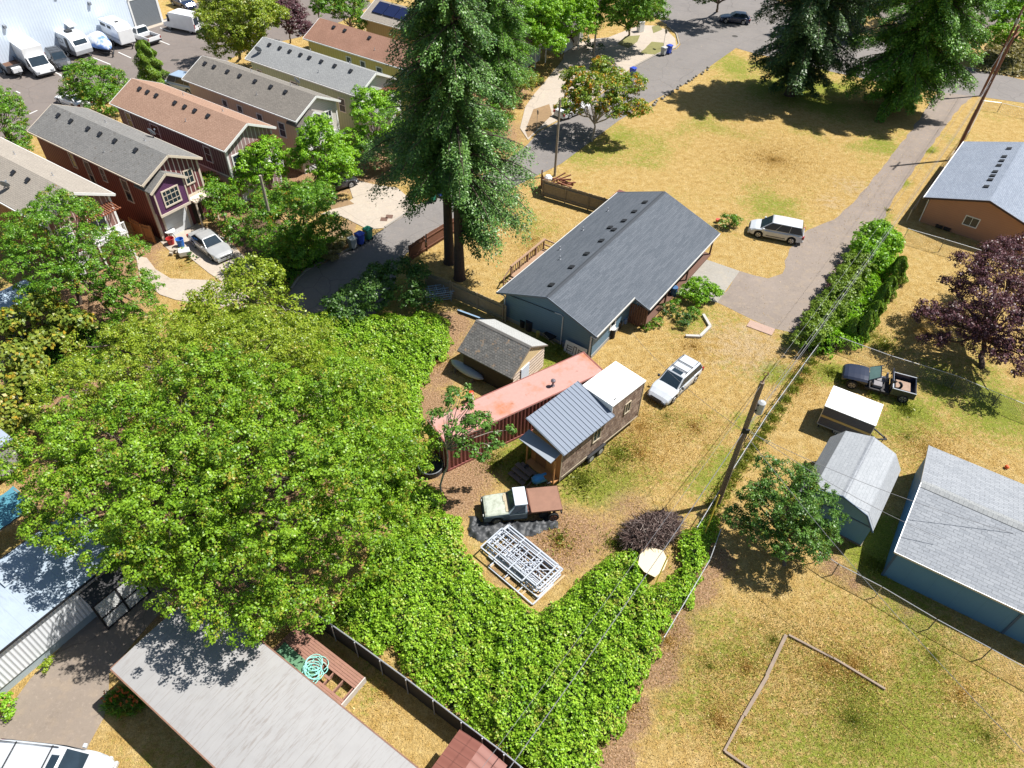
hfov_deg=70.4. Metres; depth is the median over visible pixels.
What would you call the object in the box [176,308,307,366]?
bramble stems
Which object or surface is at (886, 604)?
overhead wire
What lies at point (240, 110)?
window
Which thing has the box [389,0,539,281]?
fir tree
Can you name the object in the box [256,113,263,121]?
window
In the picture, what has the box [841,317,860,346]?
arborvitae
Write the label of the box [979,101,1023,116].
chain link fence
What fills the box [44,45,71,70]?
suv
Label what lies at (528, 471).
wooden steps
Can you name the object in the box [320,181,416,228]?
pavement
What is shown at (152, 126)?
window
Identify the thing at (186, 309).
ground cover
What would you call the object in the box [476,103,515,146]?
street tree
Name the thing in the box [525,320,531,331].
barrel
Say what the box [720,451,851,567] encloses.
garden tree
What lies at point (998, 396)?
chain link fence
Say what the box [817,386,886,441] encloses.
cargo trailer
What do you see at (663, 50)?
wheeled bin
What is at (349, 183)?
sedan
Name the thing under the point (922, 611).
chain link fence
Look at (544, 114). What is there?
planting strip
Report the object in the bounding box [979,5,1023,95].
utility pole
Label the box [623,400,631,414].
window
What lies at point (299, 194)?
street tree
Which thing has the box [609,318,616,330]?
window
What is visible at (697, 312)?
garden plant
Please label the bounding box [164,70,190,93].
van
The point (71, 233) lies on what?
window
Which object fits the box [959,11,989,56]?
street tree
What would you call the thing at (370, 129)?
garage door
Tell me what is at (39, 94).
parking lot
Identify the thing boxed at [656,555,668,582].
guy guard
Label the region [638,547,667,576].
pale sheet
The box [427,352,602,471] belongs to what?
shipping container
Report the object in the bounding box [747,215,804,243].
minivan
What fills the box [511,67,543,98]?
shrub
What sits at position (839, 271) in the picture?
hedge bush
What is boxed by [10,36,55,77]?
box truck
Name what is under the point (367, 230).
wheeled bin
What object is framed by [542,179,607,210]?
board fence
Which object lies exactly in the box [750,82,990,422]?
overhead wire
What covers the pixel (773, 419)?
fence weeds
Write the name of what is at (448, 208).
fir tree
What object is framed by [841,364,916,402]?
wrecked truck
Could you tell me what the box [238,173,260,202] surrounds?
garage door
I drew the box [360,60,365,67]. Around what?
window
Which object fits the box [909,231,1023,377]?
purple plum
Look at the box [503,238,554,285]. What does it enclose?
stair rail
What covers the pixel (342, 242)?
shrub
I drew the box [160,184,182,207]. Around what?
window
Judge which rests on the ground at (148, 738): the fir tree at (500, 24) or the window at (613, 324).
the fir tree at (500, 24)
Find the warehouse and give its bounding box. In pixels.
[0,0,163,72]
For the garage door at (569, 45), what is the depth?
97.07 m
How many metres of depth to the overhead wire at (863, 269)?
52.22 m
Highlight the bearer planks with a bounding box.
[488,540,564,603]
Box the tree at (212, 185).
[197,170,253,243]
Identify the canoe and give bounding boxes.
[451,360,483,382]
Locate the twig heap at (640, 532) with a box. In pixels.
[614,503,687,552]
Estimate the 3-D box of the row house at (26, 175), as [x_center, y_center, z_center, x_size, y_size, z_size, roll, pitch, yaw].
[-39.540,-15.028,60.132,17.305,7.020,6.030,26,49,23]
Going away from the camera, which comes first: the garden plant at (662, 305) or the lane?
the lane
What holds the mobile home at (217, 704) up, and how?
on the ground at (148, 738)
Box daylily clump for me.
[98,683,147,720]
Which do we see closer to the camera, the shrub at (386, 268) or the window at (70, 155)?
the shrub at (386, 268)
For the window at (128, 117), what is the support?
in the row house at (216, 137)
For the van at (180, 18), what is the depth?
97.69 m
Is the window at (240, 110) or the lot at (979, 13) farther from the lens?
the lot at (979, 13)
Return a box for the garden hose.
[302,654,328,683]
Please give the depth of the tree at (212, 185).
62.44 m
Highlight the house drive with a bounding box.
[160,223,252,286]
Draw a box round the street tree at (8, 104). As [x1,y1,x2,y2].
[0,85,34,151]
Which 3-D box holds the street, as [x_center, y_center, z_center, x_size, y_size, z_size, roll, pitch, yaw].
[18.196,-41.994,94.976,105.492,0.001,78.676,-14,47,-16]
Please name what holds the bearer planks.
on the ground at (148, 738)
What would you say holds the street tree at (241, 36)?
on the ground at (148, 738)
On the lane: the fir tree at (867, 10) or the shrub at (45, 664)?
the shrub at (45, 664)
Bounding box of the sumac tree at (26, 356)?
[0,337,53,445]
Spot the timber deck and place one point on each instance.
(306, 643)
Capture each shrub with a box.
[0,691,17,722]
[36,654,53,674]
[319,255,442,324]
[321,229,352,261]
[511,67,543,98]
[676,275,724,306]
[717,212,744,228]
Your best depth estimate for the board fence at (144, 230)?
62.17 m
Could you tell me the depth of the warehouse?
90.39 m
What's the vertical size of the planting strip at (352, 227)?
0.050 m
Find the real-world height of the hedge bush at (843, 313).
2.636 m
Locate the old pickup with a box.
[480,486,562,523]
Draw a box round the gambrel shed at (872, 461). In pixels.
[800,431,900,546]
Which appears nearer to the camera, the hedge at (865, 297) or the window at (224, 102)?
the hedge at (865, 297)
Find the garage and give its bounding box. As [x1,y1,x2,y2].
[881,445,1023,643]
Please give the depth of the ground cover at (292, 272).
60.17 m
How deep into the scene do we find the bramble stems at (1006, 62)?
97.11 m
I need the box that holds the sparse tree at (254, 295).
[178,251,309,334]
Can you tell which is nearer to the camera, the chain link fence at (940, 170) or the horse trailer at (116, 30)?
the chain link fence at (940, 170)
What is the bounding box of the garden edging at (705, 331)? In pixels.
[685,314,711,338]
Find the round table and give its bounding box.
[164,228,175,237]
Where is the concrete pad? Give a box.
[678,260,738,301]
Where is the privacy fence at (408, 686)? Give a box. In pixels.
[311,612,522,767]
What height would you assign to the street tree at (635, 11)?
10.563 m
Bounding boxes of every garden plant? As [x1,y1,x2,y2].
[640,321,652,331]
[651,317,664,328]
[658,301,678,316]
[670,298,682,310]
[675,309,692,328]
[686,306,701,317]
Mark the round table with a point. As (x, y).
(171, 230)
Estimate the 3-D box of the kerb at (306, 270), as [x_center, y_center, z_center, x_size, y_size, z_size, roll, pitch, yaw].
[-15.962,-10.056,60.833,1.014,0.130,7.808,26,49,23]
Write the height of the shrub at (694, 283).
1.917 m
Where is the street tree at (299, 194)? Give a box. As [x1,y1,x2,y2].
[232,176,351,268]
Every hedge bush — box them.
[789,317,834,345]
[799,309,844,333]
[808,296,851,321]
[817,285,859,310]
[821,274,865,298]
[829,264,872,285]
[841,250,880,273]
[848,218,905,271]
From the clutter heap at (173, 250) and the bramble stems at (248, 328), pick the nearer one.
the bramble stems at (248, 328)
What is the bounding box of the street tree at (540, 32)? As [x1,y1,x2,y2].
[507,0,569,59]
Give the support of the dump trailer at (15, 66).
on the parking lot at (39, 94)
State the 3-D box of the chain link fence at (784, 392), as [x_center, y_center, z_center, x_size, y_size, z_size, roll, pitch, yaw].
[17.363,2.173,48.715,0.341,1.190,23.198,28,50,24]
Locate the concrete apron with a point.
(153, 26)
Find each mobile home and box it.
[0,429,19,475]
[0,512,132,693]
[110,594,418,767]
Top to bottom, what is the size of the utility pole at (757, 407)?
10.973 m
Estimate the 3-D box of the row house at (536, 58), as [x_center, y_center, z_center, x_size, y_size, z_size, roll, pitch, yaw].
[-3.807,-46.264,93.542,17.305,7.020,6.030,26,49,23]
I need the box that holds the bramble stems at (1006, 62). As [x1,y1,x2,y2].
[984,45,1023,75]
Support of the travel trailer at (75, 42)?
on the parking lot at (39, 94)
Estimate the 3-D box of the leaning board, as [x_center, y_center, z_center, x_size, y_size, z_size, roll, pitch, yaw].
[4.629,-2.464,53.173,1.800,0.930,0.290,27,49,23]
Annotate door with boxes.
[75,246,102,274]
[129,0,161,26]
[162,206,192,235]
[190,202,204,222]
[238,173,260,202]
[308,147,326,171]
[365,121,379,138]
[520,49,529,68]
[520,362,529,378]
[535,453,545,467]
[564,36,572,51]
[819,505,848,533]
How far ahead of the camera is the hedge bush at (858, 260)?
60.15 m
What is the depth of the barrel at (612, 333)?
54.54 m
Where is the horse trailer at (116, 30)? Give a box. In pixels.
[98,15,135,47]
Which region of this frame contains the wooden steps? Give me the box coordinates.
[508,462,537,488]
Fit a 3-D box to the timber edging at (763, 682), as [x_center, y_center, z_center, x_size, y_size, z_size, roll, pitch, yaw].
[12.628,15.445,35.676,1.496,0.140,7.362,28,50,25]
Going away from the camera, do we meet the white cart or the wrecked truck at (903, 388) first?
the wrecked truck at (903, 388)
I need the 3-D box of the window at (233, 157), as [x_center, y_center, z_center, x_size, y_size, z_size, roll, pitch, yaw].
[-24.580,-19.992,65.077,0.100,1.450,1.150,26,49,23]
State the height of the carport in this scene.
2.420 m
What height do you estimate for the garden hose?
0.248 m
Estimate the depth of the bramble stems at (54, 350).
51.81 m
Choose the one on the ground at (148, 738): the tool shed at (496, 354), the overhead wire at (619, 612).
the tool shed at (496, 354)
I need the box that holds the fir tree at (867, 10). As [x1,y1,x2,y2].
[824,0,895,36]
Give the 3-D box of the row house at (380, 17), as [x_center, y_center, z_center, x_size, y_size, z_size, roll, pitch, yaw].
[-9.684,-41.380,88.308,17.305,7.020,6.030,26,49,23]
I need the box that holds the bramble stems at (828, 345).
[806,233,898,354]
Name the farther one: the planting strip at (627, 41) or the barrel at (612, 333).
the planting strip at (627, 41)
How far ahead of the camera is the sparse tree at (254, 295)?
52.53 m
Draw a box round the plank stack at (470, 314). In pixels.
[457,309,483,319]
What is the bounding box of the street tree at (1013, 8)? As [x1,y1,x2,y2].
[971,0,1023,52]
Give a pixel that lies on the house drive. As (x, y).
(206, 263)
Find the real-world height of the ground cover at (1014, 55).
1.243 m
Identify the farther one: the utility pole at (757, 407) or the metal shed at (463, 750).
the utility pole at (757, 407)
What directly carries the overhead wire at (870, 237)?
attached to the utility pole at (757, 407)
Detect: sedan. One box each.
[54,91,91,107]
[186,227,233,262]
[313,173,358,195]
[553,101,590,118]
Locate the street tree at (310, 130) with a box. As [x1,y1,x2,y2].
[278,112,363,186]
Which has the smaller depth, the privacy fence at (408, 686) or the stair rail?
the privacy fence at (408, 686)
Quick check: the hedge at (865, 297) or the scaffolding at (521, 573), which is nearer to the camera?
the scaffolding at (521, 573)
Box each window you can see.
[55,226,74,242]
[67,152,78,168]
[82,160,96,183]
[85,211,109,234]
[98,167,108,182]
[119,178,134,203]
[124,111,134,127]
[149,123,161,139]
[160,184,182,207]
[182,167,195,185]
[202,145,213,163]
[221,98,228,108]
[231,152,243,170]
[236,104,243,114]
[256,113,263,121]
[277,121,286,138]
[325,109,332,123]
[338,97,346,113]
[346,56,351,63]
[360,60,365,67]
[376,66,382,72]
[592,427,601,443]
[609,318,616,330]
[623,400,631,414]
[962,215,980,228]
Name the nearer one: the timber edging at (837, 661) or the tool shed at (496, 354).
the timber edging at (837, 661)
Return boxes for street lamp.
[592,0,600,57]
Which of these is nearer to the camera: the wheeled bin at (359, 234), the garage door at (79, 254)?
the garage door at (79, 254)
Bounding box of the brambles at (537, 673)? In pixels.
[319,511,719,767]
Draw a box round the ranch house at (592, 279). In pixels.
[496,191,720,357]
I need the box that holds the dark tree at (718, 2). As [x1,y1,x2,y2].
[692,0,724,11]
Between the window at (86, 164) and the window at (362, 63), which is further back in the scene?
the window at (362, 63)
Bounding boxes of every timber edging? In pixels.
[723,634,787,767]
[788,634,884,689]
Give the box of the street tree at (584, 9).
[534,0,605,43]
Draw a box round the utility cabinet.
[637,21,644,32]
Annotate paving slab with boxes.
[747,320,774,335]
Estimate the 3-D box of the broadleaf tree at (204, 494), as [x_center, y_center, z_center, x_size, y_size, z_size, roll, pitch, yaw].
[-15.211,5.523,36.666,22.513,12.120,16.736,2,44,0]
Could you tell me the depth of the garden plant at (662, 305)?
56.81 m
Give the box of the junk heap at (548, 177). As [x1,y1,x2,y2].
[544,172,575,187]
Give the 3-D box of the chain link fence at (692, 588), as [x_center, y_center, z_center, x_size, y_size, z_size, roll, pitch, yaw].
[9.961,10.983,39.569,0.284,0.940,7.876,25,49,22]
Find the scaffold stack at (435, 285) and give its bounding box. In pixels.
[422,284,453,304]
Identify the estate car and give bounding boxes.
[647,354,703,406]
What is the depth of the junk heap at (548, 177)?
70.50 m
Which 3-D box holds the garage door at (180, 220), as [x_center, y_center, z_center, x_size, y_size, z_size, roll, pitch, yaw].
[-29.073,-14.163,62.967,0.090,2.360,2.500,26,49,23]
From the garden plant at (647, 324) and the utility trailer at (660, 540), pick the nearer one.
the utility trailer at (660, 540)
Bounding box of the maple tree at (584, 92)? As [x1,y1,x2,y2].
[552,55,652,141]
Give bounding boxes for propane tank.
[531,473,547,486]
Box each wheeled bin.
[346,235,357,250]
[353,230,365,245]
[362,225,373,241]
[629,66,636,75]
[661,46,667,55]
[666,44,673,53]
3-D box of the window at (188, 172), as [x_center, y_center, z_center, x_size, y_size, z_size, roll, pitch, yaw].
[-27.686,-17.775,62.183,0.100,1.350,0.900,26,49,23]
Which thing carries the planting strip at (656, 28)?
on the pavement at (547, 92)
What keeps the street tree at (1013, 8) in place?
on the ground at (148, 738)
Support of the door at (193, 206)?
in the row house at (153, 182)
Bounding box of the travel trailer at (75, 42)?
[55,28,92,56]
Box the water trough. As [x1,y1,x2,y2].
[418,455,442,478]
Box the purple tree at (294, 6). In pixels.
[264,0,312,42]
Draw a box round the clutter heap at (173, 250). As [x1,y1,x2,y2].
[169,247,181,255]
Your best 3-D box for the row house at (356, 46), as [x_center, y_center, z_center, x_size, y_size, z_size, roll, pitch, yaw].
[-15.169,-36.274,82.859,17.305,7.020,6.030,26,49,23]
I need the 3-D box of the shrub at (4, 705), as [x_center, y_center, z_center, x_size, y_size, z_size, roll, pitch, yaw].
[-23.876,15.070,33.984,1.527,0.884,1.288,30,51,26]
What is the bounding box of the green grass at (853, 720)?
[417,64,1023,767]
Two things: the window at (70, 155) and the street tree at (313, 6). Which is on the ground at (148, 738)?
the street tree at (313, 6)
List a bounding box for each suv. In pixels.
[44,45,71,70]
[170,0,196,9]
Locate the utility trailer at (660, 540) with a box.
[623,509,683,551]
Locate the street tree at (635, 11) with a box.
[592,0,671,35]
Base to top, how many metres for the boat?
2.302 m
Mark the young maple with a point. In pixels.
(470, 419)
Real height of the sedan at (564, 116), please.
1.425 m
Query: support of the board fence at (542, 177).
on the ground at (148, 738)
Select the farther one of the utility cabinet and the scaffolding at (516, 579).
the utility cabinet
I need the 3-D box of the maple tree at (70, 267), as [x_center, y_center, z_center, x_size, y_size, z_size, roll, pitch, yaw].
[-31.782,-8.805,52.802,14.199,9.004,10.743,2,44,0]
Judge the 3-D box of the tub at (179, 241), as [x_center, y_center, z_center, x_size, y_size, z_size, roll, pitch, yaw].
[-28.301,-12.066,61.910,0.694,0.770,0.684,2,44,0]
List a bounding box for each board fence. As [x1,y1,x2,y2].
[128,217,155,243]
[408,218,464,262]
[425,274,506,322]
[541,170,545,196]
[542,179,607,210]
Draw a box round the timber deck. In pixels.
[273,627,366,706]
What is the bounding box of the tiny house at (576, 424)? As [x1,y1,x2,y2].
[519,361,645,486]
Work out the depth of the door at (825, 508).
42.18 m
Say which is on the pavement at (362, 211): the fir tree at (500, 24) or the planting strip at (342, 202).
the planting strip at (342, 202)
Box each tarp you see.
[0,486,42,530]
[276,642,316,679]
[467,516,557,542]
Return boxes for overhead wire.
[482,388,758,767]
[509,433,742,767]
[632,333,740,428]
[746,435,1023,751]
[749,432,1010,532]
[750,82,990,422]
[750,100,979,424]
[751,431,940,538]
[754,96,979,412]
[764,38,1011,380]
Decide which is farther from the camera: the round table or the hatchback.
the hatchback
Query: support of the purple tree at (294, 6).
on the ground at (148, 738)
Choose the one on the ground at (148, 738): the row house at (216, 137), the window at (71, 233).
the row house at (216, 137)
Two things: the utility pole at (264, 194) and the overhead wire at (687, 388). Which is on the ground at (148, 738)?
the utility pole at (264, 194)
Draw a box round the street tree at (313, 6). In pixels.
[308,0,323,17]
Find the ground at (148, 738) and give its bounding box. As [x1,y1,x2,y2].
[0,0,1023,767]
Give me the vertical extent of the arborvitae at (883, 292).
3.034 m
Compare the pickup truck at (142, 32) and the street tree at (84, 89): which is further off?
the pickup truck at (142, 32)
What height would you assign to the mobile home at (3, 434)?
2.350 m
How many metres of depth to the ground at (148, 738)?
47.61 m
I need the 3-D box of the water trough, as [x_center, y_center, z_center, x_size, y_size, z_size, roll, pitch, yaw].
[-5.077,5.178,45.315,1.600,0.480,1.600,2,44,0]
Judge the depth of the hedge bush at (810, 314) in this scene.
54.40 m
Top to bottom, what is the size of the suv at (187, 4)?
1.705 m
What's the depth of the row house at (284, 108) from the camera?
70.93 m
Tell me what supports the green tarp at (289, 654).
on the timber deck
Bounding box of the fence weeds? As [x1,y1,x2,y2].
[469,149,970,752]
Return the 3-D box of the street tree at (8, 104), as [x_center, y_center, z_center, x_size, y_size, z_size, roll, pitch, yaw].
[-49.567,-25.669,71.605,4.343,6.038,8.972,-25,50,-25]
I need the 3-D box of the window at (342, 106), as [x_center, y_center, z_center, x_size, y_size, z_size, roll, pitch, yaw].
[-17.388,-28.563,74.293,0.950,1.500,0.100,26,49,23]
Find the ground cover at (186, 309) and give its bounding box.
[168,301,324,371]
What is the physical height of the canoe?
0.690 m
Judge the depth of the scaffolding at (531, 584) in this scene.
40.33 m
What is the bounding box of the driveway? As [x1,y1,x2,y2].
[718,93,972,333]
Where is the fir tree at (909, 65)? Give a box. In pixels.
[838,0,1008,122]
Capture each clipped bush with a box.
[579,36,590,43]
[585,42,593,49]
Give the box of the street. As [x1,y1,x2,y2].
[285,0,1023,316]
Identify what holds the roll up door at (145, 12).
in the warehouse
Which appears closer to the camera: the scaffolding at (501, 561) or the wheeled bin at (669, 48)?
the scaffolding at (501, 561)
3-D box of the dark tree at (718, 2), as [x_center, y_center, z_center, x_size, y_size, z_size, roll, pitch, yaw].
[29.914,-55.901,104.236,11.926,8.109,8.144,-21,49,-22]
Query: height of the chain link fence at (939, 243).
1.340 m
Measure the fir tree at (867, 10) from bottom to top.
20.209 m
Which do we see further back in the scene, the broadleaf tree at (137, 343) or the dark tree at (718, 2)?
the dark tree at (718, 2)
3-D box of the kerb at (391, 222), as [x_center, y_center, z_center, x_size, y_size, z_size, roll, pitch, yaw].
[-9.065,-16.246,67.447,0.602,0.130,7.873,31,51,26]
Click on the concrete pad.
(722, 276)
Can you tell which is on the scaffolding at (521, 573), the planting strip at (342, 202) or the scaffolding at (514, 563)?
the scaffolding at (514, 563)
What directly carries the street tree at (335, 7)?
on the ground at (148, 738)
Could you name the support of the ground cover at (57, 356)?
on the ground at (148, 738)
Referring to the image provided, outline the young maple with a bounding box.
[425,382,516,491]
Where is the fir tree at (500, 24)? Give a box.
[467,0,539,111]
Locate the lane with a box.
[0,582,174,749]
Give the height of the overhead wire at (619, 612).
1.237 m
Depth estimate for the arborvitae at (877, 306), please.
55.40 m
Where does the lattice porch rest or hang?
on the lane
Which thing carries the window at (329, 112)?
in the row house at (284, 108)
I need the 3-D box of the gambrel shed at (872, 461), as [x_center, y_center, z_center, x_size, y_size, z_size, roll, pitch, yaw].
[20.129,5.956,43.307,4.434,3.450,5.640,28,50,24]
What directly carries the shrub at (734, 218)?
on the ground at (148, 738)
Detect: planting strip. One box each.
[315,220,355,266]
[327,198,353,208]
[525,104,551,136]
[618,35,639,47]
[641,42,663,54]
[652,25,661,32]
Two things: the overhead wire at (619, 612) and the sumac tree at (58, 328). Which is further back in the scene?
the sumac tree at (58, 328)
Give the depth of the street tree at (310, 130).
65.56 m
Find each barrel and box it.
[520,320,524,327]
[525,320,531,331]
[610,326,615,338]
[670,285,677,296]
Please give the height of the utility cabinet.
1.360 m
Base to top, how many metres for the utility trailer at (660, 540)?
0.750 m
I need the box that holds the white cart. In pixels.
[178,247,189,257]
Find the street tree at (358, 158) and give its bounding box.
[313,131,405,186]
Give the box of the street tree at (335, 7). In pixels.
[315,0,369,30]
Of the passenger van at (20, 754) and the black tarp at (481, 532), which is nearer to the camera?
the passenger van at (20, 754)
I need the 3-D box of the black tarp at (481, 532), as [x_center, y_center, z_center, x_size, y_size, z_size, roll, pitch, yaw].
[0.061,8.255,42.375,5.670,0.414,2.610,2,44,0]
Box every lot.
[0,0,370,141]
[876,1,1022,27]
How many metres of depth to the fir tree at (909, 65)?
79.83 m
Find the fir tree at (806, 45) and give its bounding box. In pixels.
[747,0,880,101]
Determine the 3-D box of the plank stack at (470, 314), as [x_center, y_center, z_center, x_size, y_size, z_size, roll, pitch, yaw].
[-2.744,-5.198,56.165,3.528,0.150,0.262,22,48,19]
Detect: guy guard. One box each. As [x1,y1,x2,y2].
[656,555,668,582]
[705,495,719,532]
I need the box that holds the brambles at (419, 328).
[298,309,453,529]
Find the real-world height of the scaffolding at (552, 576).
0.060 m
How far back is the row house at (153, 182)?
62.21 m
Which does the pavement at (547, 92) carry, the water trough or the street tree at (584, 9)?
the street tree at (584, 9)
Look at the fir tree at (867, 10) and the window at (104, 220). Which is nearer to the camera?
the window at (104, 220)
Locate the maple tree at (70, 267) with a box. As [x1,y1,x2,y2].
[0,183,167,334]
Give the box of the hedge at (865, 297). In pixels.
[796,231,903,359]
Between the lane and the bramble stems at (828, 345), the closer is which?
the lane
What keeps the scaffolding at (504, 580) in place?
on the bearer planks
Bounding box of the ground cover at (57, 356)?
[1,323,168,408]
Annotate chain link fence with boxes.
[661,529,720,645]
[696,342,819,530]
[813,552,1023,680]
[835,337,1023,416]
[904,228,1021,272]
[907,100,984,219]
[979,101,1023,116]
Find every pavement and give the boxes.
[137,256,248,306]
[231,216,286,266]
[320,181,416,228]
[520,25,675,139]
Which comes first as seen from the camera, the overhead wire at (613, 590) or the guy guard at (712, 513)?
the overhead wire at (613, 590)
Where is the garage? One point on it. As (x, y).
(970, 569)
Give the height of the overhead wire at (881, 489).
3.325 m
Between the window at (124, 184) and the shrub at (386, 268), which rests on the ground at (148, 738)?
the shrub at (386, 268)
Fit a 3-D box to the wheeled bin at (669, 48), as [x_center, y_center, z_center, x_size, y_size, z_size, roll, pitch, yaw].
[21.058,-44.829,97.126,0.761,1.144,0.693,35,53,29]
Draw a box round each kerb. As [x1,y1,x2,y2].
[290,244,357,288]
[384,196,439,226]
[634,25,679,66]
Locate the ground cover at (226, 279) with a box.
[224,259,253,292]
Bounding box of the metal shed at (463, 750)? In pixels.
[432,730,506,767]
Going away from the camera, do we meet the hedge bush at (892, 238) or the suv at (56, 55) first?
the hedge bush at (892, 238)
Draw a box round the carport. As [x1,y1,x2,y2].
[0,279,30,339]
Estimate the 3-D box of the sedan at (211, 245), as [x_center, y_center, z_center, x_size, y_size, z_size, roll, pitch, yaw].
[-25.591,-11.949,61.490,4.890,1.425,2.160,35,53,29]
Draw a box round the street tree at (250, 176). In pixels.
[228,134,289,194]
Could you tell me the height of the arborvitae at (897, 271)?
2.737 m
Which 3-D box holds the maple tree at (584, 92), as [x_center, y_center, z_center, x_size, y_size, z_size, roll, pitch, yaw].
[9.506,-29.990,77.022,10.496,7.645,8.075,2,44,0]
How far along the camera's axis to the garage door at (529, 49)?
92.25 m
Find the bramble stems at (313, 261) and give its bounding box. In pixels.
[260,237,326,286]
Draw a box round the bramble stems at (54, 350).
[10,328,155,402]
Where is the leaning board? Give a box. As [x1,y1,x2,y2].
[564,340,586,355]
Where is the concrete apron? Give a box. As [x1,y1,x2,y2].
[147,20,165,28]
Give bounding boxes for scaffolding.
[480,528,542,581]
[485,527,560,591]
[487,525,557,585]
[488,524,558,584]
[488,528,562,591]
[488,536,560,597]
[488,548,553,604]
[492,529,560,589]
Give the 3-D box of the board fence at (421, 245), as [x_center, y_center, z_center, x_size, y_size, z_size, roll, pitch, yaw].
[-5.902,-13.283,63.398,0.254,1.680,9.020,30,51,25]
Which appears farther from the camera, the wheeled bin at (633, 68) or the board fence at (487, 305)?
the wheeled bin at (633, 68)
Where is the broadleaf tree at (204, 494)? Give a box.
[0,337,443,650]
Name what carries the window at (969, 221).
in the bungalow
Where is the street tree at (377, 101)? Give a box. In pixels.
[339,84,404,150]
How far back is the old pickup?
42.47 m
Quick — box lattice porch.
[78,559,150,629]
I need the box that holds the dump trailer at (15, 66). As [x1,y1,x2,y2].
[0,56,24,77]
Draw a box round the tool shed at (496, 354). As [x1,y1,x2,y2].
[457,319,547,388]
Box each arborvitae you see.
[132,39,169,84]
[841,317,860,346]
[857,309,874,347]
[860,299,884,330]
[872,282,891,310]
[877,275,897,303]
[883,256,908,289]
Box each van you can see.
[0,738,118,767]
[163,8,202,33]
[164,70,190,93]
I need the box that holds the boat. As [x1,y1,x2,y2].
[86,31,114,56]
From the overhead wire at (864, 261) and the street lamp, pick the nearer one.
the overhead wire at (864, 261)
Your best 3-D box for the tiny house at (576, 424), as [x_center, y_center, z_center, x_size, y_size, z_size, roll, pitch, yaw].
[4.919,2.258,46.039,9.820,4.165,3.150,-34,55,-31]
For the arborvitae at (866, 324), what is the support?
on the ground at (148, 738)
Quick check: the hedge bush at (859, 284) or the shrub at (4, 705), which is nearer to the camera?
the shrub at (4, 705)
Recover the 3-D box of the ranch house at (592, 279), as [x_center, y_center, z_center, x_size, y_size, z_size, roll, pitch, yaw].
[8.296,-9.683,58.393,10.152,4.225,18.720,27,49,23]
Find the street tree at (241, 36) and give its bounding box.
[190,0,291,59]
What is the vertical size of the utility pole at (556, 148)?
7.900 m
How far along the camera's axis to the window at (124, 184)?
61.31 m
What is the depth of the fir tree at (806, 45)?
82.00 m
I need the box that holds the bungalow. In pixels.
[919,141,1023,255]
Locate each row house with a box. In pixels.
[0,137,137,281]
[27,104,219,240]
[109,78,287,202]
[181,56,344,173]
[244,37,401,143]
[303,18,423,114]
[360,0,493,41]
[476,5,546,68]
[512,0,589,53]
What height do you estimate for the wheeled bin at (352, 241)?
1.090 m
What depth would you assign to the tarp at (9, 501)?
39.78 m
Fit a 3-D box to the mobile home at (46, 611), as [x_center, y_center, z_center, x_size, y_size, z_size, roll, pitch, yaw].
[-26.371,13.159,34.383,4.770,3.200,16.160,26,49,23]
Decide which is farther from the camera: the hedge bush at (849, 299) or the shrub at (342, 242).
the shrub at (342, 242)
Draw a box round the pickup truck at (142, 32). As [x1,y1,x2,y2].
[132,25,161,43]
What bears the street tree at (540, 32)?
on the ground at (148, 738)
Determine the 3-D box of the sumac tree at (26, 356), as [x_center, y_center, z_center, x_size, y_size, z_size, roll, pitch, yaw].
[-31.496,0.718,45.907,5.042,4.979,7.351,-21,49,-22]
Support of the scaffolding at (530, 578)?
on the scaffolding at (552, 576)
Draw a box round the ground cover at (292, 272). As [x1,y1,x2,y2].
[254,233,329,292]
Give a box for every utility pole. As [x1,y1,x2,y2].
[259,175,281,263]
[553,99,560,176]
[715,372,768,505]
[953,25,1019,154]
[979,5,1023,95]
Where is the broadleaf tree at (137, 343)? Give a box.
[24,303,409,440]
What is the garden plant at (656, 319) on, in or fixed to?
on the ground at (148, 738)
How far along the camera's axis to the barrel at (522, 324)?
55.35 m
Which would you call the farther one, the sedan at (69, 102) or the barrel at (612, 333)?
the sedan at (69, 102)
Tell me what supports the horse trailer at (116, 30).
on the parking lot at (39, 94)
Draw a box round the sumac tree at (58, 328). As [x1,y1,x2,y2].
[0,287,98,350]
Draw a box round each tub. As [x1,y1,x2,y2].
[165,236,174,244]
[175,237,184,247]
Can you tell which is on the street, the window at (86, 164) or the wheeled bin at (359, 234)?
the wheeled bin at (359, 234)
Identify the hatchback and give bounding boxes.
[719,11,750,24]
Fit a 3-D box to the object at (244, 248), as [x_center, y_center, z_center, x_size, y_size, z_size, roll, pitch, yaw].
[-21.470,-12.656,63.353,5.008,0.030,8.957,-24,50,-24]
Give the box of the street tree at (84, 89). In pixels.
[56,57,129,115]
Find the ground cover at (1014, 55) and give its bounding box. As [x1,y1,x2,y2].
[976,37,1023,76]
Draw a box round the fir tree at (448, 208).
[355,0,500,265]
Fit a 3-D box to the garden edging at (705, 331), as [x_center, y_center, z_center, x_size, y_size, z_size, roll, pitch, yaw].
[14.590,-4.328,56.005,1.224,0.200,3.395,27,49,23]

